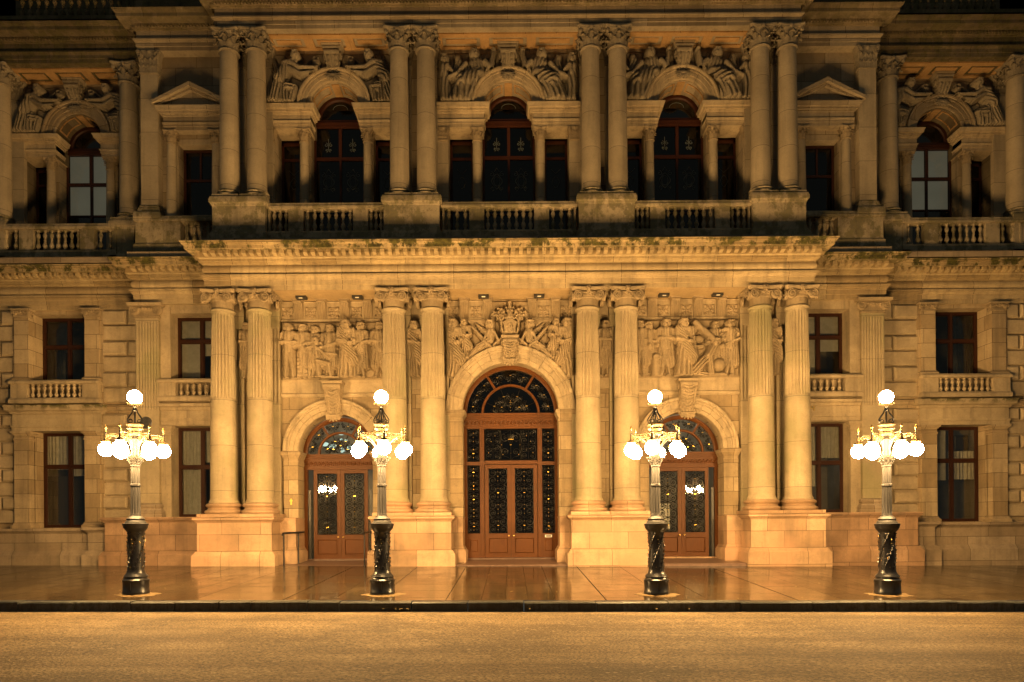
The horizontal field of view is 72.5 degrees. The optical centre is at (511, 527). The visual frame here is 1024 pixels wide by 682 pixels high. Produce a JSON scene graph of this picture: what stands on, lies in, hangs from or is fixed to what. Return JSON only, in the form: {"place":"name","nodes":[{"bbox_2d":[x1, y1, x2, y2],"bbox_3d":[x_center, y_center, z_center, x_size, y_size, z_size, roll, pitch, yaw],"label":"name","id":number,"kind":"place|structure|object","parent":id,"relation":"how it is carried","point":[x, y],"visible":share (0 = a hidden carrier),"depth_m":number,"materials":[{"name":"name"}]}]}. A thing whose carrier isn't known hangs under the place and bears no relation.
{"place":"outdoors","nodes":[
{"label":"outdoors","id":0,"kind":"place"},
{"bbox_2d":[0,612,1023,681],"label":"road","id":1,"kind":"structure","parent":0,"point":[532,646],"depth_m":12.19,"materials":[{"name":"grey asphalt"}]},
{"bbox_2d":[0,565,1023,599],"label":"pavement","id":2,"kind":"structure","parent":0,"point":[925,582],"depth_m":21.23,"materials":[{"name":"beige stone"}]},
{"bbox_2d":[98,390,170,600],"bbox_3d":[-10.058,-0.813,18.700,1.561,5.715,1.719,0,0,0],"label":"street lamp","id":3,"kind":"object","parent":2,"relation":"on","point":[136,579],"visible":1,"depth_m":18.55,"materials":[{"name":"black metal"}]},
{"bbox_2d":[351,390,411,600],"bbox_3d":[-3.465,-0.812,18.700,1.680,5.715,1.667,0,0,0],"label":"street lamp","id":4,"kind":"object","parent":2,"relation":"on","point":[382,581],"visible":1,"depth_m":18.53,"materials":[{"name":"black metal"}]},
{"bbox_2d":[0,0,1023,565],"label":"city hall","id":5,"kind":"structure","parent":2,"relation":"on","point":[198,196],"depth_m":27.84,"materials":[{"name":"stone"}]},
{"bbox_2d":[36,168,46,249],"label":"side window","id":6,"kind":"structure","parent":5,"relation":"in","point":[41,173],"depth_m":30.91,"materials":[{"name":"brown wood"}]},
{"bbox_2d":[43,433,84,527],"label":"window","id":7,"kind":"structure","parent":5,"relation":"in","point":[64,455],"depth_m":29.44,"materials":[{"name":"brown wood"}]},
{"bbox_2d":[43,318,84,379],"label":"window","id":8,"kind":"structure","parent":5,"relation":"in","point":[63,338],"depth_m":29.44,"materials":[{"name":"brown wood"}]},
{"bbox_2d":[66,127,105,249],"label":"arched window","id":9,"kind":"structure","parent":5,"relation":"in","point":[86,172],"depth_m":30.98,"materials":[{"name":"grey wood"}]},
{"bbox_2d":[141,417,151,428],"bbox_3d":[-14.551,-4.178,27.822,0.480,0.480,0.046,0,0,0],"label":"wall plaque","id":10,"kind":"object","parent":5,"relation":"attached to","point":[147,421],"depth_m":27.81,"materials":[{"name":"grey metal"}]},
{"bbox_2d":[179,428,209,516],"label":"window","id":11,"kind":"structure","parent":5,"relation":"in","point":[194,443],"depth_m":28.86,"materials":[{"name":"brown wood"}]},
{"bbox_2d":[178,318,210,377],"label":"window","id":12,"kind":"structure","parent":5,"relation":"in","point":[194,334],"depth_m":28.90,"materials":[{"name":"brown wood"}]},
{"bbox_2d":[183,150,211,214],"bbox_3d":[-12.778,-14.056,28.800,1.400,2.950,0.100,0,0,0],"label":"window","id":13,"kind":"structure","parent":5,"relation":"in","point":[197,163],"depth_m":28.80,"materials":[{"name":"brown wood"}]},
{"bbox_2d":[282,141,299,230],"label":"side window","id":14,"kind":"structure","parent":5,"relation":"in","point":[290,149],"depth_m":28.91,"materials":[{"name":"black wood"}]},
{"bbox_2d":[282,531,304,565],"bbox_3d":[-8.299,0.795,26.658,0.154,1.306,1.714,0,0,13],"label":"handrail","id":15,"kind":"object","parent":5,"relation":"attached to","point":[284,533],"visible":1,"depth_m":26.06,"materials":[{"name":"black metal"}]},
{"bbox_2d":[295,295,307,299],"bbox_3d":[-8.123,-8.900,27.047,0.400,0.124,0.266,0,0,0],"label":"floodlight","id":16,"kind":"object","parent":5,"relation":"attached to","point":[301,297],"visible":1,"depth_m":26.92,"materials":[{"name":"grey paint"}]},
{"bbox_2d":[303,416,372,558],"bbox_3d":[-6.913,-1.902,30.070,4.120,6.540,3.780,0,0,0],"label":"entrance doorway","id":17,"kind":"structure","parent":5,"relation":"in","point":[340,483],"depth_m":28.32,"materials":[{"name":"brown wood"}]},
{"bbox_2d":[314,97,363,230],"bbox_3d":[-7.050,-14.356,28.865,2.200,6.870,0.190,0,0,0],"label":"arched window","id":18,"kind":"structure","parent":5,"relation":"in","point":[339,146],"depth_m":28.91,"materials":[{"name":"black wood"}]},
{"bbox_2d":[352,295,363,299],"bbox_3d":[-5.947,-8.916,27.047,0.400,0.124,0.266,0,0,0],"label":"floodlight","id":19,"kind":"object","parent":5,"relation":"attached to","point":[357,297],"visible":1,"depth_m":26.92,"materials":[{"name":"grey paint"}]},
{"bbox_2d":[363,531,371,565],"bbox_3d":[-5.451,0.775,26.659,0.120,1.306,1.684,0,0,1],"label":"handrail","id":20,"kind":"object","parent":5,"relation":"attached to","point":[369,532],"visible":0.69,"depth_m":26.50,"materials":[{"name":"black metal"}]},
{"bbox_2d":[376,140,389,229],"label":"side window","id":21,"kind":"structure","parent":5,"relation":"in","point":[382,146],"depth_m":28.91,"materials":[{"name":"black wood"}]},
{"bbox_2d":[450,140,472,229],"bbox_3d":[-2.034,-13.506,29.460,0.960,5.100,1.200,0,0,0],"label":"side window","id":22,"kind":"structure","parent":5,"relation":"in","point":[461,151],"depth_m":28.91,"materials":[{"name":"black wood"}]},
{"bbox_2d":[478,294,488,298],"bbox_3d":[-1.076,-8.950,27.047,0.400,0.124,0.266,0,0,0],"label":"floodlight","id":23,"kind":"object","parent":5,"relation":"attached to","point":[483,296],"visible":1,"depth_m":26.92,"materials":[{"name":"grey paint"}]},
{"bbox_2d":[482,96,534,229],"bbox_3d":[-0.101,-14.405,28.865,2.200,6.870,0.190,0,0,0],"label":"arched window","id":24,"kind":"structure","parent":5,"relation":"in","point":[508,141],"depth_m":28.91,"materials":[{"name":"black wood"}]},
{"bbox_2d":[463,366,557,557],"bbox_3d":[-0.021,-2.980,30.070,5.000,8.580,3.780,0,0,0],"label":"entrance doorway","id":25,"kind":"structure","parent":5,"relation":"in","point":[511,443],"depth_m":28.32,"materials":[{"name":"brown wood"}]},
{"bbox_2d":[534,294,543,298],"bbox_3d":[1.075,-8.965,27.047,0.400,0.124,0.266,0,0,0],"label":"floodlight","id":26,"kind":"object","parent":5,"relation":"attached to","point":[538,296],"visible":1,"depth_m":26.94,"materials":[{"name":"grey paint"}]},
{"bbox_2d":[545,139,567,228],"bbox_3d":[1.846,-13.533,29.460,0.960,5.100,1.200,0,0,0],"label":"side window","id":27,"kind":"structure","parent":5,"relation":"in","point":[556,177],"depth_m":28.91,"materials":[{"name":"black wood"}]},
{"bbox_2d":[627,138,641,228],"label":"side window","id":28,"kind":"structure","parent":5,"relation":"in","point":[634,146],"depth_m":28.91,"materials":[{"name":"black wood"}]},
{"bbox_2d":[658,293,669,297],"bbox_3d":[5.896,-8.998,27.047,0.400,0.124,0.266,0,0,0],"label":"floodlight","id":29,"kind":"object","parent":5,"relation":"attached to","point":[663,295],"visible":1,"depth_m":26.92,"materials":[{"name":"grey paint"}]},
{"bbox_2d":[660,504,669,528],"bbox_3d":[6.210,-0.459,28.395,0.440,1.020,0.006,0,0,0],"label":"paper notice","id":30,"kind":"object","parent":5,"relation":"attached to","point":[667,513],"visible":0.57,"depth_m":28.39,"materials":[{"name":"white paper"}]},
{"bbox_2d":[654,95,703,227],"bbox_3d":[6.849,-14.453,28.865,2.200,6.870,0.190,0,0,0],"label":"arched window","id":31,"kind":"structure","parent":5,"relation":"in","point":[678,145],"depth_m":28.91,"materials":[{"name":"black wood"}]},
{"bbox_2d":[649,414,717,556],"bbox_3d":[6.886,-1.998,30.070,4.120,6.540,3.780,0,0,0],"label":"entrance doorway","id":32,"kind":"structure","parent":5,"relation":"in","point":[686,482],"depth_m":28.32,"materials":[{"name":"brown wood"}]},
{"bbox_2d":[711,292,723,296],"bbox_3d":[7.973,-9.013,27.047,0.400,0.124,0.266,0,0,0],"label":"floodlight","id":33,"kind":"object","parent":5,"relation":"attached to","point":[718,294],"visible":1,"depth_m":26.92,"materials":[{"name":"grey paint"}]},
{"bbox_2d":[717,138,735,227],"bbox_3d":[8.795,-13.582,29.460,0.960,5.100,1.200,0,0,0],"label":"side window","id":34,"kind":"structure","parent":5,"relation":"in","point":[726,147],"depth_m":28.91,"materials":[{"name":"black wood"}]},
{"bbox_2d":[805,146,833,210],"bbox_3d":[12.581,-14.233,28.800,1.400,2.950,0.100,0,0,0],"label":"window","id":35,"kind":"structure","parent":5,"relation":"in","point":[819,159],"depth_m":28.80,"materials":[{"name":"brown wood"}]},
{"bbox_2d":[808,313,841,373],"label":"window","id":36,"kind":"structure","parent":5,"relation":"in","point":[825,329],"depth_m":28.90,"materials":[{"name":"brown wood"}]},
{"bbox_2d":[811,424,842,511],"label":"window","id":37,"kind":"structure","parent":5,"relation":"in","point":[826,439],"depth_m":28.89,"materials":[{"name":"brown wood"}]},
{"bbox_2d":[911,121,951,243],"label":"arched window","id":38,"kind":"structure","parent":5,"relation":"in","point":[930,167],"depth_m":30.98,"materials":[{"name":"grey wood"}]},
{"bbox_2d":[935,312,976,373],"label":"window","id":39,"kind":"structure","parent":5,"relation":"in","point":[956,332],"depth_m":29.42,"materials":[{"name":"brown wood"}]},
{"bbox_2d":[937,427,978,521],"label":"window","id":40,"kind":"structure","parent":5,"relation":"in","point":[957,447],"depth_m":29.44,"materials":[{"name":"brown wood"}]},
{"bbox_2d":[971,161,981,243],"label":"side window","id":41,"kind":"structure","parent":5,"relation":"in","point":[976,170],"depth_m":30.91,"materials":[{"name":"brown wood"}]},
{"bbox_2d":[0,600,1023,611],"bbox_3d":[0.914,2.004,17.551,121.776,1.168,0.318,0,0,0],"label":"kerb","id":42,"kind":"structure","parent":2,"relation":"on","point":[529,606],"depth_m":17.40,"materials":[{"name":"stone"}]},
{"bbox_2d":[625,390,685,600],"bbox_3d":[3.865,-0.812,18.700,1.695,5.715,1.646,0,0,0],"label":"street lamp","id":43,"kind":"object","parent":2,"relation":"on","point":[656,581],"visible":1,"depth_m":18.54,"materials":[{"name":"black metal"}]},
{"bbox_2d":[851,390,923,596],"bbox_3d":[10.047,-0.812,18.700,1.561,5.715,1.719,0,0,0],"label":"street lamp","id":44,"kind":"object","parent":2,"relation":"on","point":[887,580],"visible":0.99,"depth_m":18.55,"materials":[{"name":"black metal"}]}
]}

